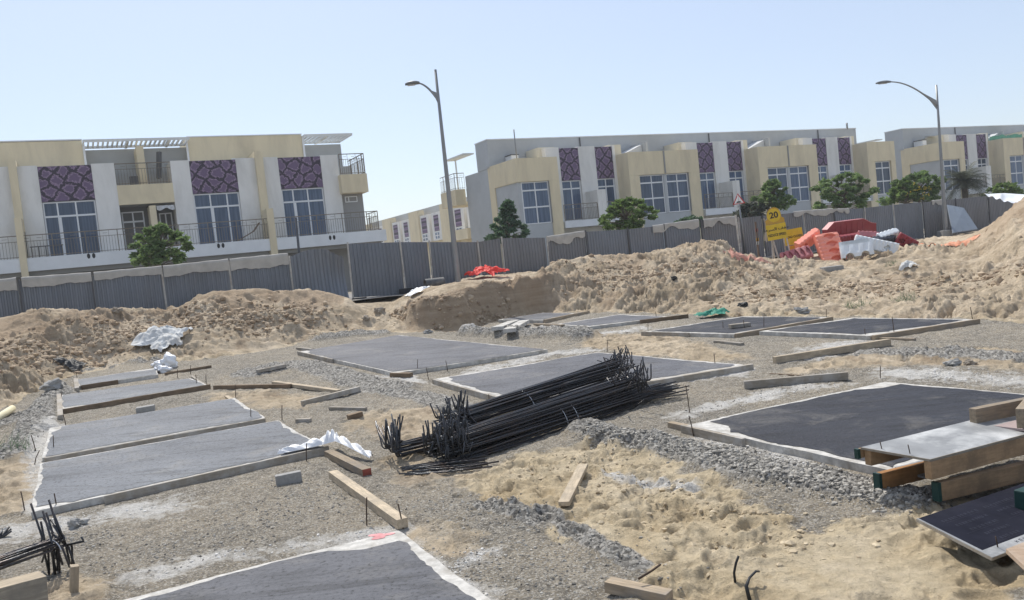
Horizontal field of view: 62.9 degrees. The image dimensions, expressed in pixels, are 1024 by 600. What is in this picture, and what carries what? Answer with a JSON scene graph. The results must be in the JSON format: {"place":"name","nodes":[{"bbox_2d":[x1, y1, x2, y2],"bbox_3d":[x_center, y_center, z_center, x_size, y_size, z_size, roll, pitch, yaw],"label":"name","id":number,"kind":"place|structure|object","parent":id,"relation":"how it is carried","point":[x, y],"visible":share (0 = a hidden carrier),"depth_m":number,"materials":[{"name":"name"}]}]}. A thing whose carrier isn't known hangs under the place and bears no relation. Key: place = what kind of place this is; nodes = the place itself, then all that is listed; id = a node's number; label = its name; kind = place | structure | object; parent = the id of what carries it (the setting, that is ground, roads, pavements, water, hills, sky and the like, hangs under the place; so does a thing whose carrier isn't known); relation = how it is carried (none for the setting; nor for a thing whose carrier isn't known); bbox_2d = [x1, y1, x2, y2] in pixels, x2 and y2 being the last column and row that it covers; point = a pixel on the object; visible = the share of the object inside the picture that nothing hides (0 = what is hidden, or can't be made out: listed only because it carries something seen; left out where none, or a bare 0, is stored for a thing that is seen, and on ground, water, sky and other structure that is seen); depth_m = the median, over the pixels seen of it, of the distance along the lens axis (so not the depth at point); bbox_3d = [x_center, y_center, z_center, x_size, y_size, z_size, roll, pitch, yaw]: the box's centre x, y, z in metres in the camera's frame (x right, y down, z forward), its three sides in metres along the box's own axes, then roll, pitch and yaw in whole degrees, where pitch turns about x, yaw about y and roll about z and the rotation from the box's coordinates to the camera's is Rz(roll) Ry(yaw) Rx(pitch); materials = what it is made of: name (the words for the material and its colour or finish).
{"place":"outdoors","nodes":[
{"label":"outdoors","id":0,"kind":"place"},
{"bbox_2d":[0,197,1023,599],"bbox_3d":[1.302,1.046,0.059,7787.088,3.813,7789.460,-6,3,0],"label":"ground","id":1,"kind":"structure","parent":0,"point":[940,569],"depth_m":12.45,"materials":[{"name":"sand"}]},
{"bbox_2d":[0,499,74,574],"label":"rebar bundle","id":2,"kind":"object","parent":1,"relation":"on","point":[12,557],"visible":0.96,"depth_m":8.40,"materials":[{"name":"black metal"}]},
{"bbox_2d":[39,378,62,390],"bbox_3d":[-11.079,2.054,20.080,0.602,0.355,0.424,-4,3,34],"label":"rock","id":3,"kind":"object","parent":1,"relation":"on","point":[53,384],"visible":0.93,"depth_m":19.98,"materials":[{"name":"stone"}]},
{"bbox_2d":[52,357,87,369],"bbox_3d":[-12.232,1.777,23.161,0.820,0.457,0.692,-6,3,0],"label":"plastic bag","id":4,"kind":"object","parent":1,"relation":"on","point":[72,364],"visible":1,"depth_m":23.01,"materials":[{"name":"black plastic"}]},
{"bbox_2d":[69,564,78,592],"bbox_3d":[-4.087,2.610,7.809,0.070,0.262,0.100,2,-2,-34],"label":"timber","id":5,"kind":"object","parent":1,"relation":"on","point":[74,580],"visible":0.81,"depth_m":7.77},
{"bbox_2d":[78,368,158,389],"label":"foundation slab","id":6,"kind":"structure","parent":1,"relation":"on","point":[138,375],"depth_m":21.00,"materials":[{"name":"concrete"}]},
{"bbox_2d":[62,378,205,408],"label":"foundation slab","id":7,"kind":"structure","parent":1,"relation":"on","point":[86,398],"depth_m":18.93,"materials":[{"name":"concrete"}]},
{"bbox_2d":[63,384,210,413],"bbox_3d":[-8.122,2.180,18.221,2.977,0.170,0.045,-9,4,-25],"label":"formwork board","id":8,"kind":"object","parent":7,"relation":"attached to","point":[132,399],"visible":0.51,"depth_m":18.17,"materials":[{"name":"wood"}]},
{"bbox_2d":[0,253,293,317],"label":"hoarding fence","id":9,"kind":"object","parent":1,"relation":"on","point":[142,287],"visible":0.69,"depth_m":28.75,"materials":[{"name":"grey metal"}]},
{"bbox_2d":[42,398,264,462],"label":"foundation slab","id":10,"kind":"structure","parent":1,"relation":"on","point":[83,436],"depth_m":15.30,"materials":[{"name":"concrete"}]},
{"bbox_2d":[44,418,265,461],"bbox_3d":[-6.027,2.410,14.346,3.515,0.120,0.045,-8,3,-23],"label":"formwork board","id":11,"kind":"object","parent":1,"relation":"on","point":[148,441],"visible":0.56,"depth_m":14.29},
{"bbox_2d":[127,222,194,266],"bbox_3d":[-15.377,-1.128,36.916,2.796,4.736,2.404,-4,3,29],"label":"tree","id":12,"kind":"object","parent":1,"relation":"on","point":[154,251],"visible":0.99,"depth_m":36.51,"materials":[{"name":"green plant"}]},
{"bbox_2d":[130,325,192,351],"bbox_3d":[-10.457,1.127,25.081,1.728,0.753,1.388,-5,3,21],"label":"tarpaulin","id":13,"kind":"object","parent":1,"relation":"on","point":[158,338],"visible":1,"depth_m":24.95,"materials":[{"name":"plastic"}]},
{"bbox_2d":[31,420,323,518],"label":"foundation slab","id":14,"kind":"structure","parent":1,"relation":"on","point":[78,482],"depth_m":12.63,"materials":[{"name":"concrete"}]},
{"bbox_2d":[104,446,328,503],"bbox_3d":[-4.091,2.484,11.875,3.072,0.160,0.045,-9,4,-28],"label":"formwork board","id":15,"kind":"object","parent":14,"relation":"attached to","point":[168,485],"visible":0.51,"depth_m":11.78,"materials":[{"name":"wood"}]},
{"bbox_2d":[277,429,372,457],"bbox_3d":[-2.619,2.105,12.408,1.586,0.314,0.715,-5,3,22],"label":"plastic sheet","id":16,"kind":"object","parent":14,"relation":"on","point":[329,436],"visible":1,"depth_m":12.48,"materials":[{"name":"plastic"}]},
{"bbox_2d":[0,133,386,312],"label":"terraced houses","id":17,"kind":"structure","parent":1,"relation":"on","point":[68,206],"depth_m":51.35,"materials":[{"name":"paint"}]},
{"bbox_2d":[42,200,101,255],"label":"window","id":18,"kind":"structure","parent":17,"relation":"in","point":[76,216],"depth_m":48.42,"materials":[{"name":"blue glass"}]},
{"bbox_2d":[193,192,243,243],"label":"window","id":19,"kind":"structure","parent":17,"relation":"in","point":[226,206],"depth_m":52.16,"materials":[{"name":"blue glass"}]},
{"bbox_2d":[281,187,327,236],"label":"window","id":20,"kind":"structure","parent":17,"relation":"in","point":[309,201],"depth_m":54.64,"materials":[{"name":"blue glass"}]},
{"bbox_2d":[213,384,291,389],"bbox_3d":[-5.756,1.919,18.529,1.867,0.090,0.090,-2,4,12],"label":"timber","id":21,"kind":"object","parent":1,"relation":"on","point":[253,386],"visible":1,"depth_m":18.49,"materials":[{"name":"wood"}]},
{"bbox_2d":[275,470,301,485],"bbox_3d":[-3.012,2.407,11.279,0.340,0.150,0.130,-9,3,-18],"label":"concrete block","id":22,"kind":"object","parent":1,"relation":"on","point":[288,477],"depth_m":11.22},
{"bbox_2d":[271,381,340,392],"bbox_3d":[-4.488,1.881,18.134,2.407,0.070,0.120,1,7,41],"label":"timber","id":23,"kind":"object","parent":1,"relation":"on","point":[310,387],"visible":0.69,"depth_m":17.95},
{"bbox_2d":[125,531,490,599],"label":"foundation slab","id":24,"kind":"structure","parent":1,"relation":"on","point":[396,565],"depth_m":7.34,"materials":[{"name":"concrete"}]},
{"bbox_2d":[290,249,348,297],"bbox_3d":[-7.240,-0.794,31.492,2.014,2.254,0.220,-7,3,-14],"label":"corrugated sheet","id":25,"kind":"object","parent":1,"relation":"on","point":[319,269],"visible":0.73,"depth_m":31.52,"materials":[{"name":"grey metal"}]},
{"bbox_2d":[301,386,360,405],"bbox_3d":[-3.610,1.918,16.718,1.296,0.100,0.090,-11,6,-40],"label":"timber","id":26,"kind":"object","parent":1,"relation":"on","point":[331,395],"visible":1,"depth_m":16.67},
{"bbox_2d":[324,449,371,475],"bbox_3d":[-2.329,2.289,11.795,0.130,0.100,1.506,-8,5,-31],"label":"timber","id":27,"kind":"object","parent":1,"relation":"on","point":[351,464],"visible":1,"depth_m":11.64,"materials":[{"name":"brown wood"}]},
{"bbox_2d":[328,470,407,528],"bbox_3d":[-1.775,2.334,9.980,0.120,0.100,2.896,-7,3,-26],"label":"timber","id":28,"kind":"object","parent":1,"relation":"on","point":[389,514],"visible":1,"depth_m":9.60,"materials":[{"name":"wood"}]},
{"bbox_2d":[366,197,471,273],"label":"terraced houses","id":29,"kind":"structure","parent":1,"relation":"on","point":[431,224],"depth_m":110.59,"materials":[{"name":"paint"}]},
{"bbox_2d":[300,335,547,375],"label":"foundation slab","id":30,"kind":"structure","parent":1,"relation":"on","point":[392,354],"depth_m":21.20,"materials":[{"name":"concrete"}]},
{"bbox_2d":[375,413,514,456],"bbox_3d":[-0.945,1.811,12.450,2.281,0.628,0.710,-7,3,-34],"label":"rebar bundle","id":31,"kind":"object","parent":1,"relation":"on","point":[395,443],"visible":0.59,"depth_m":11.78,"materials":[{"name":"black metal"}]},
{"bbox_2d":[399,455,498,475],"bbox_3d":[-0.849,2.187,11.048,1.298,0.101,0.642,-4,3,-11],"label":"rebar bundle","id":32,"kind":"object","parent":1,"relation":"on","point":[424,468],"visible":1,"depth_m":10.98,"materials":[{"name":"black metal"}]},
{"bbox_2d":[464,265,508,275],"bbox_3d":[-0.978,-1.099,31.811,1.767,0.518,1.155,-6,3,0],"label":"plastic netting","id":33,"kind":"object","parent":1,"relation":"on","point":[492,271],"visible":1,"depth_m":31.61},
{"bbox_2d":[488,198,531,243],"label":"tree","id":34,"kind":"object","parent":1,"relation":"on","point":[505,217],"visible":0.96,"depth_m":45.55,"materials":[{"name":"green plant"}]},
{"bbox_2d":[0,325,1022,599],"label":"gravel","id":35,"kind":"structure","parent":1,"relation":"on","point":[266,521],"depth_m":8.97,"materials":[{"name":"gravel"}]},
{"bbox_2d":[0,244,1023,390],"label":"dirt mound","id":36,"kind":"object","parent":1,"relation":"on","point":[230,321],"depth_m":26.44,"materials":[{"name":"sand"}]},
{"bbox_2d":[429,345,641,431],"bbox_3d":[0.573,1.508,13.936,4.517,0.825,1.095,-11,5,-44],"label":"rebar bundle","id":37,"kind":"object","parent":1,"relation":"on","point":[516,400],"visible":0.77,"depth_m":13.56,"materials":[{"name":"black metal"}]},
{"bbox_2d":[498,313,573,322],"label":"foundation slab","id":38,"kind":"structure","parent":1,"relation":"on","point":[537,318],"depth_m":27.75,"materials":[{"name":"concrete"}]},
{"bbox_2d":[422,357,652,464],"bbox_3d":[0.596,1.624,12.725,4.465,0.779,1.018,-10,5,-41],"label":"rebar bundle","id":39,"kind":"object","parent":1,"relation":"on","point":[536,418],"visible":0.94,"depth_m":12.30,"materials":[{"name":"black metal"}]},
{"bbox_2d":[558,464,587,505],"bbox_3d":[0.712,2.095,9.561,0.120,0.050,1.479,-5,3,13],"label":"timber","id":40,"kind":"object","parent":1,"relation":"on","point":[569,493],"visible":1,"depth_m":9.40,"materials":[{"name":"wood"}]},
{"bbox_2d":[436,352,742,400],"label":"foundation slab","id":41,"kind":"structure","parent":1,"relation":"on","point":[499,381],"depth_m":16.92,"materials":[{"name":"concrete"}]},
{"bbox_2d":[432,379,496,399],"bbox_3d":[-0.793,1.803,16.064,0.045,0.180,3.622,-8,5,-28],"label":"formwork board","id":42,"kind":"object","parent":41,"relation":"attached to","point":[472,392],"visible":0.31,"depth_m":16.30,"materials":[{"name":"wood"}]},
{"bbox_2d":[634,364,753,388],"bbox_3d":[3.361,1.441,15.364,2.415,0.190,0.120,-7,3,-17],"label":"formwork board","id":43,"kind":"object","parent":41,"relation":"on","point":[710,373],"visible":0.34,"depth_m":15.36,"materials":[{"name":"wood"}]},
{"bbox_2d":[561,314,667,328],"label":"foundation slab","id":44,"kind":"structure","parent":1,"relation":"on","point":[610,321],"depth_m":24.51,"materials":[{"name":"concrete"}]},
{"bbox_2d":[640,314,688,323],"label":"formwork board","id":45,"kind":"object","parent":44,"relation":"attached to","point":[665,318],"visible":0.56,"depth_m":24.01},
{"bbox_2d":[597,196,659,247],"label":"tree","id":46,"kind":"object","parent":1,"relation":"on","point":[621,207],"visible":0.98,"depth_m":46.45,"materials":[{"name":"green plant"}]},
{"bbox_2d":[575,381,688,411],"bbox_3d":[1.851,1.604,13.804,2.210,0.209,0.692,-8,3,-20],"label":"rebar bundle","id":47,"kind":"object","parent":1,"relation":"on","point":[657,390],"visible":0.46,"depth_m":13.81,"materials":[{"name":"black metal"}]},
{"bbox_2d":[604,577,672,599],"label":"timber","id":48,"kind":"object","parent":1,"relation":"on","point":[623,587],"visible":1,"depth_m":6.46,"materials":[{"name":"wood"}]},
{"bbox_2d":[440,123,898,274],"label":"terraced houses","id":49,"kind":"structure","parent":1,"relation":"on","point":[549,186],"depth_m":66.84,"materials":[{"name":"paint"}]},
{"bbox_2d":[521,181,551,224],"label":"window","id":50,"kind":"structure","parent":49,"relation":"in","point":[535,195],"depth_m":60.74,"materials":[{"name":"blue glass"}]},
{"bbox_2d":[562,180,582,220],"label":"window","id":51,"kind":"structure","parent":49,"relation":"in","point":[571,189],"depth_m":64.02,"materials":[{"name":"blue glass"}]},
{"bbox_2d":[598,178,615,206],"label":"window","id":52,"kind":"structure","parent":49,"relation":"in","point":[608,183],"depth_m":65.57,"materials":[{"name":"blue glass"}]},
{"bbox_2d":[640,174,665,213],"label":"window","id":53,"kind":"structure","parent":49,"relation":"in","point":[652,186],"depth_m":65.61,"materials":[{"name":"blue glass"}]},
{"bbox_2d":[666,173,690,212],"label":"window","id":54,"kind":"structure","parent":49,"relation":"in","point":[677,183],"depth_m":66.71,"materials":[{"name":"blue glass"}]},
{"bbox_2d":[700,172,716,209],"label":"window","id":55,"kind":"structure","parent":49,"relation":"in","point":[707,180],"depth_m":70.20,"materials":[{"name":"blue glass"}]},
{"bbox_2d":[729,171,744,200],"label":"window","id":56,"kind":"structure","parent":49,"relation":"in","point":[733,175],"depth_m":71.76,"materials":[{"name":"blue glass"}]},
{"bbox_2d":[768,167,788,201],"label":"window","id":57,"kind":"structure","parent":49,"relation":"in","point":[780,173],"depth_m":71.84,"materials":[{"name":"blue glass"}]},
{"bbox_2d":[789,166,809,201],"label":"window","id":58,"kind":"structure","parent":49,"relation":"in","point":[798,174],"depth_m":72.88,"materials":[{"name":"blue glass"}]},
{"bbox_2d":[875,161,890,194],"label":"window","id":59,"kind":"structure","parent":49,"relation":"in","point":[883,176],"depth_m":77.77,"materials":[{"name":"blue glass"}]},
{"bbox_2d":[347,196,1013,297],"bbox_3d":[14.305,-3.064,43.170,46.552,3.760,0.580,-7,3,-27],"label":"hoarding fence","id":60,"kind":"object","parent":1,"relation":"on","point":[375,269],"visible":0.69,"depth_m":37.98,"materials":[{"name":"grey metal"}]},
{"bbox_2d":[986,193,1023,202],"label":"plastic sheet","id":61,"kind":"object","parent":60,"relation":"attached to","point":[1009,197],"visible":0.98,"depth_m":39.66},
{"bbox_2d":[645,316,825,337],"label":"foundation slab","id":62,"kind":"structure","parent":1,"relation":"on","point":[718,328],"depth_m":20.96,"materials":[{"name":"concrete"}]},
{"bbox_2d":[641,331,689,336],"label":"formwork board","id":63,"kind":"object","parent":62,"relation":"attached to","point":[680,334],"visible":0.56,"depth_m":20.96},
{"bbox_2d":[735,317,833,337],"bbox_3d":[6.574,0.699,20.111,2.917,0.200,0.090,-8,3,-22],"label":"formwork board","id":64,"kind":"object","parent":62,"relation":"on","point":[756,332],"visible":0.54,"depth_m":20.03,"materials":[{"name":"wood"}]},
{"bbox_2d":[723,248,770,263],"bbox_3d":[9.353,-1.601,33.344,1.951,1.102,0.808,-6,3,0],"label":"plastic netting","id":65,"kind":"object","parent":1,"relation":"on","point":[739,256],"visible":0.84,"depth_m":33.22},
{"bbox_2d":[732,201,771,221],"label":"shrub","id":66,"kind":"object","parent":1,"relation":"on","point":[746,211],"visible":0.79,"depth_m":51.43,"materials":[{"name":"green plant"}]},
{"bbox_2d":[749,178,797,210],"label":"tree","id":67,"kind":"object","parent":1,"relation":"on","point":[769,188],"visible":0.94,"depth_m":51.41,"materials":[{"name":"green plant"}]},
{"bbox_2d":[763,207,789,258],"bbox_3d":[11.683,-2.888,36.746,1.098,2.384,0.616,-10,1,25],"label":"road sign","id":68,"kind":"object","parent":1,"relation":"on","point":[775,231],"visible":1,"depth_m":36.49,"materials":[{"name":"metal"}]},
{"bbox_2d":[784,227,802,249],"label":"road sign","id":69,"kind":"object","parent":1,"relation":"on","point":[795,234],"visible":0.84,"depth_m":37.19,"materials":[{"name":"yellow metal"}]},
{"bbox_2d":[743,372,848,388],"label":"timber beam","id":70,"kind":"structure","parent":1,"relation":"on","point":[784,381],"depth_m":14.01,"materials":[{"name":"wood"}]},
{"bbox_2d":[780,245,813,258],"bbox_3d":[12.220,-1.920,35.931,1.250,0.620,0.295,-16,-42,4],"label":"plastic barrier","id":71,"kind":"object","parent":1,"relation":"on","point":[804,252],"visible":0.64,"depth_m":35.89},
{"bbox_2d":[794,228,819,248],"bbox_3d":[13.014,-2.610,36.834,1.250,0.550,0.376,-34,37,-14],"label":"plastic barrier","id":72,"kind":"object","parent":1,"relation":"on","point":[806,239],"visible":0.73,"depth_m":36.65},
{"bbox_2d":[813,232,846,260],"bbox_3d":[13.762,-2.185,36.183,1.020,1.450,0.456,-8,-25,-3],"label":"plastic barrier","id":73,"kind":"object","parent":1,"relation":"on","point":[826,245],"visible":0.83,"depth_m":36.09,"materials":[{"name":"plastic"}]},
{"bbox_2d":[772,339,890,362],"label":"timber beam","id":74,"kind":"structure","parent":1,"relation":"on","point":[830,351],"depth_m":16.24,"materials":[{"name":"wood"}]},
{"bbox_2d":[809,171,880,209],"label":"tree","id":75,"kind":"object","parent":1,"relation":"on","point":[843,196],"visible":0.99,"depth_m":53.42,"materials":[{"name":"green plant"}]},
{"bbox_2d":[822,218,875,234],"bbox_3d":[15.549,-3.269,38.540,2.910,0.850,0.340,-7,7,-21],"label":"plastic barrier","id":76,"kind":"object","parent":1,"relation":"on","point":[843,227],"visible":0.74,"depth_m":38.35,"materials":[{"name":"plastic"}]},
{"bbox_2d":[689,382,1023,473],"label":"foundation slab","id":77,"kind":"structure","parent":1,"relation":"on","point":[836,429],"depth_m":11.12,"materials":[{"name":"concrete"}]},
{"bbox_2d":[680,424,745,446],"bbox_3d":[2.669,1.846,11.170,0.060,0.190,1.213,-7,4,-27],"label":"formwork board","id":78,"kind":"object","parent":77,"relation":"attached to","point":[716,436],"visible":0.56,"depth_m":11.09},
{"bbox_2d":[839,238,873,259],"bbox_3d":[14.605,-2.179,35.495,1.300,0.740,0.460,-8,-11,17],"label":"plastic barrier","id":79,"kind":"object","parent":1,"relation":"on","point":[856,248],"visible":0.99,"depth_m":35.38,"materials":[{"name":"plastic"}]},
{"bbox_2d":[759,318,970,339],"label":"foundation slab","id":80,"kind":"structure","parent":1,"relation":"on","point":[850,328],"depth_m":18.73,"materials":[{"name":"concrete"}]},
{"bbox_2d":[872,319,980,339],"bbox_3d":[8.810,0.678,17.746,2.701,0.220,0.090,-7,3,-15],"label":"formwork board","id":81,"kind":"object","parent":80,"relation":"attached to","point":[932,328],"visible":0.55,"depth_m":17.70,"materials":[{"name":"wood"}]},
{"bbox_2d":[854,235,898,252],"bbox_3d":[15.491,-2.322,35.635,1.750,0.520,0.436,14,-3,14],"label":"plastic barrier","id":82,"kind":"object","parent":1,"relation":"on","point":[879,246],"visible":0.73,"depth_m":35.41,"materials":[{"name":"plastic"}]},
{"bbox_2d":[886,179,922,203],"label":"shrub","id":83,"kind":"object","parent":1,"relation":"on","point":[901,193],"visible":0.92,"depth_m":57.18,"materials":[{"name":"green plant"}]},
{"bbox_2d":[875,170,946,205],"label":"shrub","id":84,"kind":"object","parent":1,"relation":"on","point":[933,189],"visible":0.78,"depth_m":57.13,"materials":[{"name":"green plant"}]},
{"bbox_2d":[857,124,1023,228],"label":"terraced houses","id":85,"kind":"structure","parent":1,"relation":"on","point":[996,152],"depth_m":85.90,"materials":[{"name":"paint"}]},
{"bbox_2d":[943,159,958,190],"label":"window","id":86,"kind":"structure","parent":85,"relation":"in","point":[948,164],"depth_m":82.26,"materials":[{"name":"blue glass"}]},
{"bbox_2d":[1010,155,1023,184],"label":"window","id":87,"kind":"structure","parent":85,"relation":"in","point":[1016,164],"depth_m":87.21,"materials":[{"name":"blue glass"}]},
{"bbox_2d":[873,454,1023,488],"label":"formwork beam","id":88,"kind":"structure","parent":1,"relation":"on","point":[899,476],"depth_m":8.12,"materials":[{"name":"brown wood"}]},
{"bbox_2d":[864,450,903,465],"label":"formwork beam","id":89,"kind":"structure","parent":88,"relation":"on","point":[873,458],"depth_m":8.04,"materials":[{"name":"wood"}]},
{"bbox_2d":[947,205,977,233],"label":"leaning board","id":90,"kind":"object","parent":1,"relation":"on","point":[960,219],"visible":1,"depth_m":47.43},
{"bbox_2d":[940,161,995,199],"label":"palm tree","id":91,"kind":"object","parent":1,"relation":"on","point":[964,179],"visible":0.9,"depth_m":56.54,"materials":[{"name":"green plant"}]},
{"bbox_2d":[931,461,1023,501],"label":"formwork beam","id":92,"kind":"structure","parent":1,"relation":"on","point":[975,482],"depth_m":7.73,"materials":[{"name":"brown wood"}]},
{"bbox_2d":[924,437,1023,479],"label":"formwork beam","id":93,"kind":"structure","parent":92,"relation":"on","point":[951,465],"depth_m":7.75,"materials":[{"name":"wood"}]},
{"bbox_2d":[861,416,1023,461],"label":"plywood sheet","id":94,"kind":"object","parent":93,"relation":"on","point":[946,441],"visible":0.97,"depth_m":8.03,"materials":[{"name":"wood"}]},
{"bbox_2d":[969,397,1023,423],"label":"formwork beam","id":95,"kind":"structure","parent":94,"relation":"on","point":[992,411],"depth_m":8.59,"materials":[{"name":"wood"}]},
{"bbox_2d":[1015,399,1023,427],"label":"formwork beam","id":96,"kind":"structure","parent":94,"relation":"on","point":[1019,409],"depth_m":8.00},
{"bbox_2d":[982,181,1023,198],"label":"shrub","id":97,"kind":"object","parent":1,"relation":"on","point":[1013,188],"visible":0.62,"depth_m":59.37,"materials":[{"name":"green plant"}]},
{"bbox_2d":[1006,542,1023,569],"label":"plywood sheet","id":98,"kind":"object","parent":1,"relation":"on","point":[1015,553],"visible":1,"depth_m":5.95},
{"bbox_3d":[-4.187,2.693,6.666,0.300,0.310,0.439,-4,4,37],"label":"timber beam","id":99,"kind":"object","parent":1,"relation":"on","visible":0},
{"bbox_2d":[0,571,47,599],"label":"timber beam","id":100,"kind":"structure","parent":99,"relation":"on","point":[31,586],"depth_m":6.70,"materials":[{"name":"wood"}]},
{"bbox_2d":[0,0,1023,224],"label":"sky","id":101,"kind":"structure","parent":0,"point":[70,69],"materials":[{"name":"blue"}]},
{"bbox_2d":[348,234,924,300],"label":"road","id":102,"kind":"structure","parent":0,"point":[350,296],"depth_m":33.07,"materials":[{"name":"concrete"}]},
{"bbox_2d":[405,69,460,281],"bbox_3d":[-3.099,-4.498,33.001,1.353,8.999,0.360,-6,3,0],"label":"street lamp","id":103,"kind":"object","parent":102,"relation":"on","point":[436,95],"visible":0.91,"depth_m":32.93,"materials":[{"name":"metal"}]},
{"bbox_2d":[567,419,966,517],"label":"gravel","id":104,"kind":"structure","parent":0,"point":[764,466],"depth_m":8.95,"materials":[{"name":"gravel"}]},
{"bbox_2d":[876,80,954,236],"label":"street lamp","id":105,"kind":"object","parent":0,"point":[945,231],"visible":0.9,"depth_m":46.70,"materials":[{"name":"metal"}]},
{"bbox_3d":[4.549,1.862,7.233,1.100,0.214,0.100,-8,3,-28],"label":"timber","id":106,"kind":"object","parent":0,"visible":0},
{"bbox_2d":[916,483,1023,560],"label":"film faced sheet","id":107,"kind":"object","parent":106,"relation":"on","point":[990,527],"visible":0.91,"depth_m":6.78,"materials":[{"name":"wood"}]},
{"bbox_2d":[1014,487,1023,509],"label":"post end","id":108,"kind":"object","parent":107,"relation":"on","point":[1019,497],"visible":1,"depth_m":7.07,"materials":[{"name":"green paint"}]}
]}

